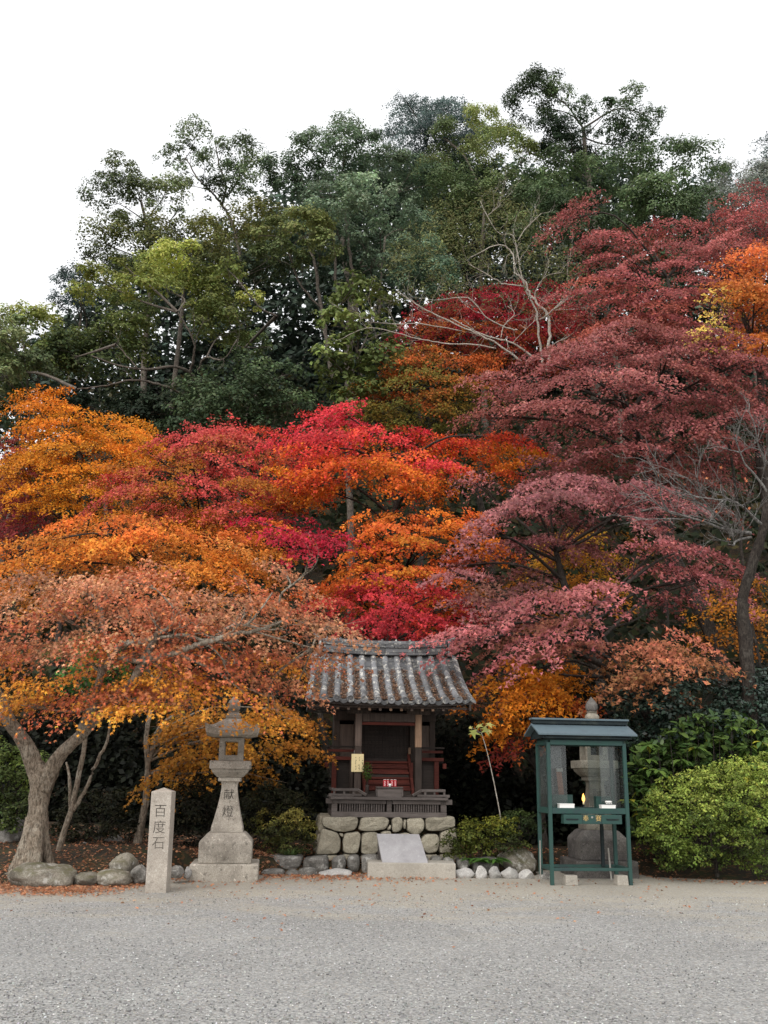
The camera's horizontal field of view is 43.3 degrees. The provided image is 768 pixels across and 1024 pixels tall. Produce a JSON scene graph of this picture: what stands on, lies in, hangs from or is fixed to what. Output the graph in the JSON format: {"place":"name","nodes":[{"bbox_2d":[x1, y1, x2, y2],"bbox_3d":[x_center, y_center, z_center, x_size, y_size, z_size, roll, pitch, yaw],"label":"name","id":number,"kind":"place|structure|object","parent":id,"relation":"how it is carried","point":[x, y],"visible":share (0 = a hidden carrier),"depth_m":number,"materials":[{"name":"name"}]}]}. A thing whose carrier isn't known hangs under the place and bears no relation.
{"place":"outdoors","nodes":[
{"label":"outdoors","id":0,"kind":"place"},
{"bbox_2d":[0,870,767,1023],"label":"gravel ground","id":1,"kind":"structure","parent":0,"point":[708,890],"depth_m":8.89,"materials":[{"name":"grey gravel"}]},
{"bbox_2d":[7,862,77,887],"bbox_3d":[-4.823,5.159,13.703,1.002,0.382,0.798,1,-15,0],"label":"boulder","id":2,"kind":"object","parent":1,"relation":"on","point":[34,874],"visible":0.83,"depth_m":13.44,"materials":[{"name":"stone"}]},
{"bbox_2d":[73,871,96,886],"bbox_3d":[-4.203,5.233,13.755,0.436,0.226,0.515,-8,-18,30],"label":"boulder","id":3,"kind":"object","parent":1,"relation":"on","point":[89,878],"visible":0.69,"depth_m":13.57,"materials":[{"name":"stone"}]},
{"bbox_2d":[130,864,145,883],"bbox_3d":[-3.530,5.247,13.996,0.270,0.276,0.500,1,-15,0],"label":"boulder","id":4,"kind":"object","parent":1,"relation":"on","point":[138,874],"visible":0.81,"depth_m":13.85,"materials":[{"name":"stone"}]},
{"bbox_2d":[145,788,175,892],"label":"stone pillar","id":5,"kind":"structure","parent":1,"relation":"on","point":[160,846],"depth_m":13.17,"materials":[{"name":"stone"}]},
{"bbox_2d":[171,865,184,878],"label":"boulder","id":6,"kind":"object","parent":1,"relation":"on","point":[177,871],"visible":0.84,"depth_m":14.08,"materials":[{"name":"stone"}]},
{"bbox_2d":[183,866,191,878],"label":"boulder","id":7,"kind":"object","parent":1,"relation":"on","point":[187,873],"visible":1,"depth_m":14.28,"materials":[{"name":"stone"}]},
{"bbox_2d":[0,525,381,874],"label":"maple tree","id":8,"kind":"object","parent":1,"relation":"on","point":[34,844],"visible":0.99,"depth_m":14.14,"materials":[{"name":"orange plant"}]},
{"bbox_2d":[243,807,317,854],"bbox_3d":[-1.796,5.670,16.842,1.626,1.110,1.530,1,-15,0],"label":"clipped shrub","id":9,"kind":"object","parent":1,"relation":"on","point":[282,838],"visible":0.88,"depth_m":16.50,"materials":[{"name":"green plant"}]},
{"bbox_2d":[242,778,319,846],"bbox_3d":[-1.943,5.639,17.671,1.309,1.504,1.512,11,-18,-32],"label":"clipped shrub","id":10,"kind":"object","parent":1,"relation":"on","point":[287,800],"visible":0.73,"depth_m":17.39,"materials":[{"name":"green plant"}]},
{"bbox_2d":[285,869,298,875],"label":"border stone","id":11,"kind":"object","parent":1,"relation":"on","point":[293,871],"visible":0.59,"depth_m":15.46,"materials":[{"name":"grey stone"}]},
{"bbox_2d":[269,853,498,873],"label":"retaining wall","id":12,"kind":"structure","parent":1,"relation":"on","point":[319,863],"depth_m":15.93,"materials":[{"name":"stone"}]},
{"bbox_2d":[277,848,309,854],"bbox_3d":[-1.530,5.677,16.141,0.777,0.128,0.561,7,-17,-22],"label":"grass tuft","id":13,"kind":"object","parent":12,"relation":"on","point":[290,852],"visible":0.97,"depth_m":16.07,"materials":[{"name":"green plant"}]},
{"bbox_2d":[458,858,490,863],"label":"fern","id":14,"kind":"object","parent":12,"relation":"on","point":[468,859],"visible":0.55,"depth_m":15.85,"materials":[{"name":"green plant"}]},
{"bbox_2d":[0,825,767,953],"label":"fallen leaves","id":15,"kind":"object","parent":1,"relation":"on","point":[44,889],"visible":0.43,"depth_m":14.57,"materials":[{"name":"brown plant"}]},
{"bbox_2d":[313,813,458,860],"bbox_3d":[-0.013,5.909,17.400,2.499,0.936,2.207,2,-15,-5],"label":"stone podium","id":16,"kind":"object","parent":1,"relation":"on","point":[346,837],"visible":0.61,"depth_m":16.44,"materials":[{"name":"grey stone"}]},
{"bbox_2d":[305,633,475,817],"bbox_3d":[-0.003,3.954,18.191,2.996,3.312,2.891,2,-15,-5],"label":"shrine","id":17,"kind":"object","parent":16,"relation":"on","point":[391,738],"visible":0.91,"depth_m":17.55,"materials":[{"name":"grey wood"}]},
{"bbox_2d":[351,754,363,771],"bbox_3d":[-0.465,4.375,16.994,0.215,0.364,0.040,2,-15,-5],"label":"notice board","id":18,"kind":"object","parent":17,"relation":"attached to","point":[357,764],"visible":1,"depth_m":16.97,"materials":[{"name":"paper"}]},
{"bbox_2d":[362,762,372,794],"bbox_3d":[-0.291,4.647,16.843,0.205,0.598,0.168,2,-15,-5],"label":"flower vase","id":19,"kind":"object","parent":17,"relation":"on","point":[365,773],"visible":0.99,"depth_m":16.82,"materials":[{"name":"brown wood"}]},
{"bbox_2d":[362,722,409,758],"bbox_3d":[0.005,4.234,17.975,0.940,0.700,0.030,2,-15,-5],"label":"hall door","id":20,"kind":"structure","parent":17,"relation":"in","point":[364,727],"depth_m":17.96,"materials":[{"name":"brown wood"}]},
{"bbox_2d":[375,786,402,796],"bbox_3d":[0.089,4.834,16.717,0.466,0.173,0.240,2,-15,-5],"label":"offering box","id":21,"kind":"object","parent":17,"relation":"on","point":[381,791],"visible":0.98,"depth_m":16.62,"materials":[{"name":"grey wood"}]},
{"bbox_2d":[313,668,467,700],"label":"roof tiles","id":22,"kind":"object","parent":17,"relation":"on","point":[343,696],"visible":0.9,"depth_m":17.49,"materials":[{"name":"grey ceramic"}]},
{"bbox_2d":[367,859,455,878],"bbox_3d":[0.427,5.788,15.670,1.400,0.250,0.680,1,-15,-2],"label":"stone step","id":23,"kind":"object","parent":1,"relation":"on","point":[441,869],"visible":0.8,"depth_m":15.35,"materials":[{"name":"stone"}]},
{"bbox_2d":[377,834,427,862],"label":"slanted slab","id":24,"kind":"structure","parent":23,"relation":"on","point":[403,848],"depth_m":15.73,"materials":[{"name":"stone"}]},
{"bbox_2d":[456,867,474,877],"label":"border stone","id":25,"kind":"object","parent":1,"relation":"on","point":[465,872],"visible":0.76,"depth_m":15.47,"materials":[{"name":"grey stone"}]},
{"bbox_2d":[435,815,532,858],"bbox_3d":[1.748,5.636,16.343,1.507,1.074,1.267,-5,-16,21],"label":"clipped shrub","id":26,"kind":"object","parent":1,"relation":"on","point":[487,845],"visible":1,"depth_m":16.14,"materials":[{"name":"green plant"}]},
{"bbox_2d":[501,867,518,878],"bbox_3d":[2.015,5.809,15.539,0.258,0.216,0.219,15,-21,-42],"label":"border stone","id":27,"kind":"object","parent":1,"relation":"on","point":[509,873],"visible":0.84,"depth_m":15.47,"materials":[{"name":"grey stone"}]},
{"bbox_2d":[497,848,536,873],"bbox_3d":[2.231,5.896,16.252,0.641,0.507,0.710,7,-16,-22],"label":"boulder","id":28,"kind":"object","parent":1,"relation":"on","point":[522,859],"visible":0.54,"depth_m":16.03,"materials":[{"name":"stone"}]},
{"bbox_2d":[493,808,546,847],"bbox_3d":[2.459,5.772,17.020,0.993,1.086,1.626,-9,-18,33],"label":"clipped shrub","id":29,"kind":"object","parent":1,"relation":"on","point":[529,823],"visible":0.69,"depth_m":16.84,"materials":[{"name":"green plant"}]},
{"bbox_2d":[518,869,534,878],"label":"border stone","id":30,"kind":"object","parent":1,"relation":"on","point":[526,874],"visible":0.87,"depth_m":15.48,"materials":[{"name":"grey stone"}]},
{"bbox_2d":[445,656,608,847],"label":"maple tree","id":31,"kind":"object","parent":1,"relation":"on","point":[534,690],"visible":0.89,"depth_m":18.94,"materials":[{"name":"orange plant"}]},
{"bbox_2d":[524,717,636,885],"bbox_3d":[3.126,4.533,15.275,1.600,2.486,0.860,3,-15,-7],"label":"candle stand","id":32,"kind":"object","parent":1,"relation":"on","point":[610,734],"visible":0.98,"depth_m":15.19,"materials":[{"name":"green paint"}]},
{"bbox_2d":[556,768,563,794],"bbox_3d":[2.826,4.407,15.466,0.136,0.605,0.045,3,-15,-7],"label":"rusty board","id":33,"kind":"object","parent":32,"relation":"on","point":[559,771],"visible":0.6,"depth_m":15.49,"materials":[{"name":"metal"}]},
{"bbox_2d":[552,794,572,807],"bbox_3d":[2.790,4.568,15.284,0.366,0.202,0.126,3,-15,-7],"label":"green box","id":34,"kind":"object","parent":32,"relation":"on","point":[566,799],"visible":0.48,"depth_m":15.23,"materials":[{"name":"paint"}]},
{"bbox_2d":[557,803,574,807],"bbox_3d":[2.813,4.548,14.969,0.241,0.074,0.126,3,-15,-7],"label":"white box","id":35,"kind":"object","parent":32,"relation":"on","point":[562,805],"visible":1,"depth_m":14.91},
{"bbox_2d":[582,794,584,807],"bbox_3d":[3.128,4.527,15.172,0.200,0.230,0.100,3,-15,-7],"label":"lit candle","id":36,"kind":"object","parent":32,"relation":"on","point":[583,800],"visible":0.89,"depth_m":15.16,"materials":[{"name":"yellow wax"}]},
{"bbox_2d":[593,796,610,807],"bbox_3d":[3.472,4.614,15.382,0.246,0.182,0.126,3,-15,-7],"label":"green box","id":37,"kind":"object","parent":32,"relation":"on","point":[599,800],"visible":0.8,"depth_m":15.34,"materials":[{"name":"paint"}]},
{"bbox_2d":[599,805,615,807],"bbox_3d":[3.473,4.585,15.045,0.231,0.062,0.126,3,-15,-7],"label":"white box","id":38,"kind":"object","parent":32,"relation":"on","point":[607,806],"visible":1,"depth_m":14.99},
{"bbox_2d":[632,751,767,879],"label":"azalea bush","id":39,"kind":"object","parent":1,"relation":"on","point":[731,827],"visible":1,"depth_m":15.54,"materials":[{"name":"green plant"}]},
{"bbox_2d":[0,352,767,883],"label":"hillside","id":40,"kind":"structure","parent":0,"point":[186,858],"depth_m":32.14,"materials":[{"name":"brown plant"}]},
{"bbox_2d":[0,817,24,842],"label":"boulder","id":41,"kind":"object","parent":40,"relation":"on","point":[5,835],"visible":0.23,"depth_m":16.34,"materials":[{"name":"stone"}]},
{"bbox_2d":[0,735,49,833],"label":"leafy bush","id":42,"kind":"object","parent":40,"relation":"on","point":[7,811],"visible":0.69,"depth_m":16.29,"materials":[{"name":"green plant"}]},
{"bbox_2d":[0,308,63,583],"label":"evergreen tree","id":43,"kind":"object","parent":40,"relation":"on","point":[20,333],"visible":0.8,"depth_m":35.33,"materials":[{"name":"green plant"}]},
{"bbox_2d":[0,433,64,632],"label":"maple tree","id":44,"kind":"object","parent":40,"relation":"on","point":[4,528],"visible":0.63,"depth_m":30.96,"materials":[{"name":"red plant"}]},
{"bbox_2d":[44,257,102,430],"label":"evergreen tree","id":45,"kind":"object","parent":40,"relation":"on","point":[63,275],"visible":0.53,"depth_m":60.27,"materials":[{"name":"green plant"}]},
{"bbox_2d":[0,383,174,690],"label":"maple tree","id":46,"kind":"object","parent":40,"relation":"on","point":[61,469],"visible":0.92,"depth_m":29.51,"materials":[{"name":"orange plant"}]},
{"bbox_2d":[37,631,151,850],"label":"slim tree","id":47,"kind":"object","parent":40,"relation":"on","point":[73,804],"visible":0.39,"depth_m":15.79,"materials":[{"name":"orange plant"}]},
{"bbox_2d":[48,786,149,843],"bbox_3d":[-4.915,5.343,16.716,1.882,1.238,1.556,1,-15,0],"label":"leafy bush","id":48,"kind":"object","parent":40,"relation":"on","point":[104,830],"visible":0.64,"depth_m":16.44,"materials":[{"name":"green plant"}]},
{"bbox_2d":[96,869,132,886],"bbox_3d":[-3.867,5.244,13.833,0.545,0.271,0.620,1,-15,0],"label":"boulder","id":49,"kind":"object","parent":40,"relation":"on","point":[109,877],"visible":0.75,"depth_m":13.63,"materials":[{"name":"stone"}]},
{"bbox_2d":[104,835,124,840],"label":"boulder","id":50,"kind":"object","parent":40,"relation":"on","point":[115,838],"visible":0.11,"depth_m":16.73,"materials":[{"name":"stone"}]},
{"bbox_2d":[109,852,138,871],"bbox_3d":[-3.879,5.260,14.397,0.430,0.371,0.601,1,-15,0],"label":"boulder","id":51,"kind":"object","parent":40,"relation":"on","point":[127,861],"visible":0.6,"depth_m":14.24,"materials":[{"name":"stone"}]},
{"bbox_2d":[32,383,218,562],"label":"maple tree","id":52,"kind":"object","parent":40,"relation":"on","point":[151,403],"visible":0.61,"depth_m":36.64,"materials":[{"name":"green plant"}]},
{"bbox_2d":[74,148,197,457],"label":"evergreen tree","id":53,"kind":"object","parent":40,"relation":"on","point":[133,181],"visible":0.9,"depth_m":51.97,"materials":[{"name":"green plant"}]},
{"bbox_2d":[0,236,277,407],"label":"evergreen tree","id":54,"kind":"object","parent":40,"relation":"on","point":[58,344],"visible":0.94,"depth_m":38.05,"materials":[{"name":"green plant"}]},
{"bbox_2d":[0,510,315,811],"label":"maple tree","id":55,"kind":"object","parent":40,"relation":"on","point":[101,545],"visible":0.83,"depth_m":22.47,"materials":[{"name":"orange plant"}]},
{"bbox_2d":[70,191,298,470],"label":"evergreen tree","id":56,"kind":"object","parent":40,"relation":"on","point":[218,237],"visible":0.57,"depth_m":49.18,"materials":[{"name":"green plant"}]},
{"bbox_2d":[67,409,326,713],"bbox_3d":[-5.224,1.798,26.542,7.282,9.686,5.900,1,-15,0],"label":"maple tree","id":57,"kind":"object","parent":40,"relation":"on","point":[201,517],"visible":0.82,"depth_m":26.34,"materials":[{"name":"red plant"}]},
{"bbox_2d":[150,113,280,307],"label":"evergreen tree","id":58,"kind":"object","parent":40,"relation":"on","point":[240,169],"visible":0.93,"depth_m":54.05,"materials":[{"name":"green plant"}]},
{"bbox_2d":[171,768,271,848],"bbox_3d":[-3.026,5.245,16.739,1.805,1.625,1.687,9,-17,-27],"label":"leafy bush","id":59,"kind":"object","parent":40,"relation":"on","point":[210,816],"visible":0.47,"depth_m":16.51,"materials":[{"name":"green plant"}]},
{"bbox_2d":[189,695,258,881],"bbox_3d":[-2.426,4.341,15.215,1.018,2.875,1.018,2,-15,-6],"label":"stone lantern","id":60,"kind":"object","parent":40,"relation":"on","point":[225,851],"visible":0.98,"depth_m":14.85,"materials":[{"name":"grey stone"}]},
{"bbox_2d":[123,694,337,843],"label":"maple tree","id":61,"kind":"object","parent":40,"relation":"on","point":[178,731],"visible":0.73,"depth_m":16.71,"materials":[{"name":"orange plant"}]},
{"bbox_2d":[144,343,336,618],"bbox_3d":[-4.969,-1.260,34.109,6.865,10.916,5.437,1,-15,0],"label":"evergreen tree","id":62,"kind":"object","parent":40,"relation":"on","point":[215,401],"visible":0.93,"depth_m":33.76,"materials":[{"name":"green plant"}]},
{"bbox_2d":[261,868,284,875],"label":"border stone","id":63,"kind":"object","parent":40,"relation":"on","point":[269,871],"visible":0.72,"depth_m":15.47,"materials":[{"name":"grey stone"}]},
{"bbox_2d":[247,201,345,379],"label":"evergreen tree","id":64,"kind":"object","parent":40,"relation":"on","point":[321,234],"visible":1,"depth_m":45.51,"materials":[{"name":"green plant"}]},
{"bbox_2d":[224,514,376,779],"bbox_3d":[-2.014,3.618,21.675,3.631,7.451,2.384,1,-15,0],"label":"maple tree","id":65,"kind":"object","parent":40,"relation":"on","point":[297,539],"visible":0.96,"depth_m":22.12,"materials":[{"name":"red plant"}]},
{"bbox_2d":[298,867,317,875],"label":"border stone","id":66,"kind":"object","parent":40,"relation":"on","point":[308,871],"visible":0.64,"depth_m":15.46,"materials":[{"name":"grey stone"}]},
{"bbox_2d":[319,868,351,875],"bbox_3d":[-0.783,5.827,15.594,0.546,0.166,0.399,1,-15,0],"label":"border stone","id":67,"kind":"object","parent":40,"relation":"on","point":[337,871],"visible":0.72,"depth_m":15.49,"materials":[{"name":"grey stone"}]},
{"bbox_2d":[257,109,453,456],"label":"evergreen tree","id":68,"kind":"object","parent":40,"relation":"on","point":[401,157],"visible":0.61,"depth_m":54.24,"materials":[{"name":"green plant"}]},
{"bbox_2d":[307,268,415,638],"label":"evergreen tree","id":69,"kind":"object","parent":40,"relation":"on","point":[364,366],"visible":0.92,"depth_m":33.52,"materials":[{"name":"green plant"}]},
{"bbox_2d":[298,164,464,315],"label":"evergreen tree","id":70,"kind":"object","parent":40,"relation":"on","point":[347,184],"visible":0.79,"depth_m":47.18,"materials":[{"name":"green plant"}]},
{"bbox_2d":[0,366,767,814],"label":"hillside scrub","id":71,"kind":"object","parent":40,"relation":"on","point":[516,534],"visible":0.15,"depth_m":38.89,"materials":[{"name":"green plant"}]},
{"bbox_2d":[0,142,767,439],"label":"distant woods","id":72,"kind":"object","parent":40,"relation":"on","point":[292,347],"visible":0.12,"depth_m":63.44,"materials":[{"name":"green plant"}]},
{"bbox_2d":[0,658,767,845],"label":"undergrowth","id":73,"kind":"object","parent":40,"relation":"on","point":[515,791],"visible":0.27,"depth_m":20.05,"materials":[{"name":"green plant"}]},
{"bbox_2d":[289,572,493,653],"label":"maple tree","id":74,"kind":"object","parent":40,"relation":"on","point":[413,616],"visible":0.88,"depth_m":21.01,"materials":[{"name":"red plant"}]},
{"bbox_2d":[239,397,570,633],"bbox_3d":[0.516,1.821,25.867,9.876,11.038,5.961,1,-15,0],"label":"maple tree","id":75,"kind":"object","parent":40,"relation":"on","point":[403,470],"visible":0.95,"depth_m":25.95,"materials":[{"name":"orange plant"}]},
{"bbox_2d":[283,506,530,640],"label":"maple tree","id":76,"kind":"object","parent":40,"relation":"on","point":[408,570],"visible":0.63,"depth_m":23.42,"materials":[{"name":"orange plant"}]},
{"bbox_2d":[317,342,510,640],"bbox_3d":[1.075,-0.350,32.319,6.677,11.475,5.235,1,-15,0],"label":"maple tree","id":77,"kind":"object","parent":40,"relation":"on","point":[432,395],"visible":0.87,"depth_m":32.21,"materials":[{"name":"orange plant"}]},
{"bbox_2d":[372,88,508,357],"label":"conifer tree","id":78,"kind":"object","parent":40,"relation":"on","point":[422,121],"visible":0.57,"depth_m":66.82,"materials":[{"name":"green plant"}]},
{"bbox_2d":[323,166,623,371],"bbox_3d":[3.342,-8.699,35.710,10.741,8.799,7.070,1,-15,0],"label":"feathery tree","id":79,"kind":"object","parent":40,"relation":"on","point":[529,295],"visible":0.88,"depth_m":35.62,"materials":[{"name":"green plant"}]},
{"bbox_2d":[392,102,563,435],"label":"evergreen tree","id":80,"kind":"object","parent":40,"relation":"on","point":[465,186],"visible":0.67,"depth_m":57.39,"materials":[{"name":"green plant"}]},
{"bbox_2d":[475,866,486,877],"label":"border stone","id":81,"kind":"object","parent":40,"relation":"on","point":[481,871],"visible":0.81,"depth_m":15.49,"materials":[{"name":"grey stone"}]},
{"bbox_2d":[469,723,500,821],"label":"sapling","id":82,"kind":"object","parent":40,"relation":"on","point":[484,728],"visible":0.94,"depth_m":16.74,"materials":[{"name":"green plant"}]},
{"bbox_2d":[379,278,598,589],"bbox_3d":[4.322,-3.331,37.039,9.283,13.982,5.975,1,-15,0],"label":"maple tree","id":83,"kind":"object","parent":40,"relation":"on","point":[432,333],"visible":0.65,"depth_m":36.84,"materials":[{"name":"red plant"}]},
{"bbox_2d":[469,857,513,865],"bbox_3d":[1.730,5.694,15.789,0.739,0.110,0.560,1,-15,0],"label":"fern","id":84,"kind":"object","parent":40,"relation":"on","point":[493,861],"visible":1,"depth_m":15.72,"materials":[{"name":"green plant"}]},
{"bbox_2d":[488,866,501,877],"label":"border stone","id":85,"kind":"object","parent":40,"relation":"on","point":[493,872],"visible":0.88,"depth_m":15.48,"materials":[{"name":"grey stone"}]},
{"bbox_2d":[539,872,549,878],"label":"border stone","id":86,"kind":"object","parent":40,"relation":"on","point":[545,875],"visible":0.51,"depth_m":15.47,"materials":[{"name":"grey stone"}]},
{"bbox_2d":[415,437,718,833],"bbox_3d":[4.050,2.692,21.482,6.926,9.183,6.090,1,-15,0],"label":"maple tree","id":87,"kind":"object","parent":40,"relation":"on","point":[512,505],"visible":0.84,"depth_m":21.80,"materials":[{"name":"red plant"}]},
{"bbox_2d":[500,528,653,669],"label":"maple tree","id":88,"kind":"object","parent":40,"relation":"on","point":[574,581],"visible":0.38,"depth_m":24.79,"materials":[{"name":"orange plant"}]},
{"bbox_2d":[497,61,667,421],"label":"evergreen tree","id":89,"kind":"object","parent":40,"relation":"on","point":[558,125],"visible":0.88,"depth_m":62.85,"materials":[{"name":"green plant"}]},
{"bbox_2d":[400,535,767,839],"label":"maple tree","id":90,"kind":"object","parent":40,"relation":"on","point":[602,645],"visible":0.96,"depth_m":18.94,"materials":[{"name":"red plant"}]},
{"bbox_2d":[560,697,638,878],"bbox_3d":[3.609,4.708,16.558,1.035,3.048,1.035,2,-15,-5],"label":"stone lantern","id":91,"kind":"object","parent":40,"relation":"on","point":[583,840],"visible":0.48,"depth_m":16.23,"materials":[{"name":"grey stone"}]},
{"bbox_2d":[445,306,767,709],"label":"maple tree","id":92,"kind":"object","parent":40,"relation":"on","point":[630,413],"visible":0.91,"depth_m":25.14,"materials":[{"name":"red plant"}]},
{"bbox_2d":[508,132,731,481],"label":"evergreen tree","id":93,"kind":"object","parent":40,"relation":"on","point":[684,199],"visible":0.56,"depth_m":50.04,"materials":[{"name":"green plant"}]},
{"bbox_2d":[527,179,767,667],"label":"maple tree","id":94,"kind":"object","parent":40,"relation":"on","point":[674,316],"visible":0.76,"depth_m":31.73,"materials":[{"name":"red plant"}]},
{"bbox_2d":[577,624,755,839],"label":"maple tree","id":95,"kind":"object","parent":40,"relation":"on","point":[651,678],"visible":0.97,"depth_m":17.85,"materials":[{"name":"orange plant"}]},
{"bbox_2d":[580,664,767,837],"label":"camellia bush","id":96,"kind":"object","parent":40,"relation":"on","point":[683,686],"visible":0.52,"depth_m":18.11,"materials":[{"name":"green plant"}]},
{"bbox_2d":[604,391,767,785],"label":"bare tree","id":97,"kind":"object","parent":40,"relation":"on","point":[745,642],"visible":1,"depth_m":18.37,"materials":[{"name":"red plant"}]},
{"bbox_2d":[616,708,767,859],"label":"broadleaf shrub","id":98,"kind":"object","parent":40,"relation":"on","point":[660,749],"visible":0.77,"depth_m":17.24,"materials":[{"name":"green plant"}]},
{"bbox_2d":[692,154,742,392],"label":"conifer tree","id":99,"kind":"object","parent":40,"relation":"on","point":[708,181],"visible":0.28,"depth_m":65.64,"materials":[{"name":"green plant"}]},
{"bbox_2d":[679,577,767,663],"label":"maple tree","id":100,"kind":"object","parent":40,"relation":"on","point":[733,614],"visible":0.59,"depth_m":24.66,"materials":[{"name":"orange plant"}]},
{"bbox_2d":[682,285,764,676],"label":"yellow leaved tree","id":101,"kind":"object","parent":40,"relation":"on","point":[711,322],"visible":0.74,"depth_m":25.05,"materials":[{"name":"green plant"}]},
{"bbox_2d":[689,156,767,420],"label":"evergreen tree","id":102,"kind":"object","parent":40,"relation":"on","point":[747,177],"visible":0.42,"depth_m":58.44,"materials":[{"name":"green plant"}]},
{"bbox_2d":[698,237,767,506],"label":"maple tree","id":103,"kind":"object","parent":40,"relation":"on","point":[758,299],"visible":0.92,"depth_m":25.74,"materials":[{"name":"orange plant"}]},
{"bbox_2d":[731,131,767,253],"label":"conifer tree","id":104,"kind":"object","parent":40,"relation":"on","point":[763,153],"visible":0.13,"depth_m":65.21,"materials":[{"name":"green plant"}]},
{"bbox_2d":[0,0,767,458],"label":"sky","id":105,"kind":"structure","parent":0,"point":[80,80],"materials":[{"name":"white"}]}
]}

